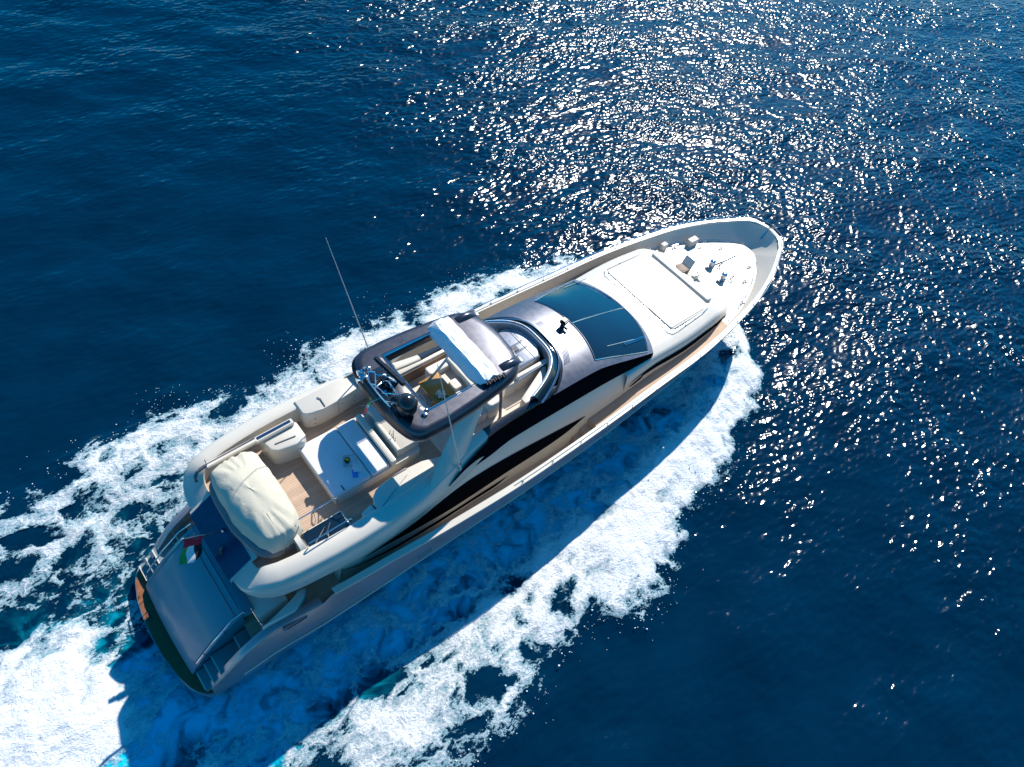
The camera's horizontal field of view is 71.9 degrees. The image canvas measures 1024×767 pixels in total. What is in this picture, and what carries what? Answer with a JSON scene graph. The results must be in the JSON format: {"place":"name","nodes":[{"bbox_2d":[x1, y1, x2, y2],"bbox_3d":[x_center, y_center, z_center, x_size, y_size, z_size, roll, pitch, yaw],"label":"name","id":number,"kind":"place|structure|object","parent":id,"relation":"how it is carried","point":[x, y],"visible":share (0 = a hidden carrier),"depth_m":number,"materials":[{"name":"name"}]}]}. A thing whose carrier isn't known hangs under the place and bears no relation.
{"place":"outdoors","nodes":[
{"label":"outdoors","id":0,"kind":"place"},
{"bbox_2d":[434,389,447,399],"bbox_3d":[-2.236,0.352,22.069,0.378,0.212,0.390,-30,63,-28],"label":"flower bowl","id":1,"kind":"object","parent":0,"point":[439,394],"visible":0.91,"depth_m":22.02,"materials":[{"name":"white plant"}]},
{"bbox_2d":[0,0,1023,766],"bbox_3d":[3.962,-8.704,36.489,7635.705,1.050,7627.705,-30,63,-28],"label":"water","id":2,"kind":"structure","parent":0,"point":[188,188],"depth_m":32.27,"materials":[{"name":"blue liquid"}]},
{"bbox_2d":[0,253,763,766],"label":"foam","id":3,"kind":"object","parent":2,"relation":"on","point":[66,703],"visible":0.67,"depth_m":23.23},
{"bbox_2d":[0,223,777,766],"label":"spray","id":4,"kind":"object","parent":2,"relation":"on","point":[666,441],"visible":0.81,"depth_m":27.37,"materials":[{"name":"white liquid"}]},
{"bbox_2d":[135,216,783,696],"bbox_3d":[0.797,-1.300,23.885,28.106,11.352,6.740,-30,63,-28],"label":"motor yacht","id":5,"kind":"object","parent":2,"relation":"on","point":[543,378],"visible":0.99,"depth_m":21.33,"materials":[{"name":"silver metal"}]},
{"bbox_2d":[179,536,202,564],"bbox_3d":[-8.463,4.411,18.647,0.273,0.997,0.871,24,53,8],"label":"ensign","id":6,"kind":"object","parent":5,"relation":"hanging from","point":[191,552],"visible":1,"depth_m":18.67,"materials":[{"name":"multicoloured fabric"}]},
{"bbox_2d":[146,523,246,674],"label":"garage door","id":7,"kind":"structure","parent":5,"relation":"in","point":[197,611],"depth_m":20.46,"materials":[{"name":"silver metal"}]},
{"bbox_2d":[209,452,302,558],"bbox_3d":[-6.987,3.197,19.082,1.664,1.480,3.167,-30,63,-28],"label":"tender","id":8,"kind":"object","parent":5,"relation":"on","point":[255,507],"visible":1,"depth_m":18.60,"materials":[{"name":"beige fabric"}]},
{"bbox_2d":[342,454,356,467],"bbox_3d":[-4.718,2.248,20.538,0.412,0.043,0.412,-6,54,-15],"label":"serving tray","id":9,"kind":"object","parent":5,"relation":"on","point":[353,458],"visible":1,"depth_m":20.56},
{"bbox_2d":[344,457,350,463],"bbox_3d":[-4.765,2.225,20.424,0.186,0.210,0.186,-30,63,-28],"label":"flower pot","id":10,"kind":"object","parent":9,"relation":"on","point":[347,460],"visible":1,"depth_m":20.37,"materials":[{"name":"green plastic"}]},
{"bbox_2d":[352,470,357,477],"bbox_3d":[-4.519,2.586,20.314,0.160,0.048,0.260,-7,55,-16],"label":"beach towel","id":11,"kind":"object","parent":5,"relation":"on","point":[354,474],"visible":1,"depth_m":20.27,"materials":[{"name":"blue fabric"}]},
{"bbox_2d":[353,463,361,471],"bbox_3d":[-4.478,2.437,20.428,0.240,0.058,0.280,-7,55,-16],"label":"folded towel","id":12,"kind":"object","parent":5,"relation":"on","point":[357,467],"visible":1,"depth_m":20.40,"materials":[{"name":"blue fabric"}]},
{"bbox_2d":[364,396,370,416],"bbox_3d":[-3.969,0.642,19.335,0.055,0.320,0.509,14,52,0],"label":"pennant","id":13,"kind":"object","parent":5,"relation":"attached to","point":[367,406],"visible":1,"depth_m":19.33,"materials":[{"name":"multicoloured fabric"}]},
{"bbox_2d":[342,477,505,570],"bbox_3d":[-2.514,4.319,21.979,6.153,0.580,0.102,-28,62,-27],"label":"cabin window","id":14,"kind":"structure","parent":5,"relation":"in","point":[496,484],"depth_m":22.30,"materials":[{"name":"black glass"}]},
{"bbox_2d":[418,393,432,408],"bbox_3d":[-2.730,0.554,22.316,0.360,0.802,0.400,-30,63,-28],"label":"dining chair","id":15,"kind":"object","parent":5,"relation":"on","point":[426,399],"visible":0.62,"depth_m":22.22,"materials":[{"name":"fabric"}]},
{"bbox_2d":[418,372,455,406],"bbox_3d":[-2.378,0.379,22.589,0.770,0.680,1.168,-30,63,-28],"label":"dining table","id":16,"kind":"object","parent":5,"relation":"on","point":[431,385],"visible":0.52,"depth_m":22.35,"materials":[{"name":"brown wood"}]},
{"bbox_2d":[362,417,583,558],"bbox_3d":[-0.948,3.123,22.625,9.100,0.740,0.264,-30,63,-28],"label":"saloon window","id":17,"kind":"structure","parent":5,"relation":"in","point":[481,480],"depth_m":22.66,"materials":[{"name":"black glass"}]},
{"bbox_2d":[450,357,651,485],"bbox_3d":[1.505,0.784,23.247,9.302,0.820,0.456,-31,64,-29],"label":"upper window","id":18,"kind":"structure","parent":5,"relation":"in","point":[590,384],"depth_m":23.13,"materials":[{"name":"black glass"}]},
{"bbox_2d":[629,314,726,386],"bbox_3d":[6.535,-1.379,26.878,6.114,0.345,0.227,-33,65,-30],"label":"forward cabin window","id":19,"kind":"structure","parent":5,"relation":"in","point":[686,347],"depth_m":26.59,"materials":[{"name":"black glass"}]}
]}

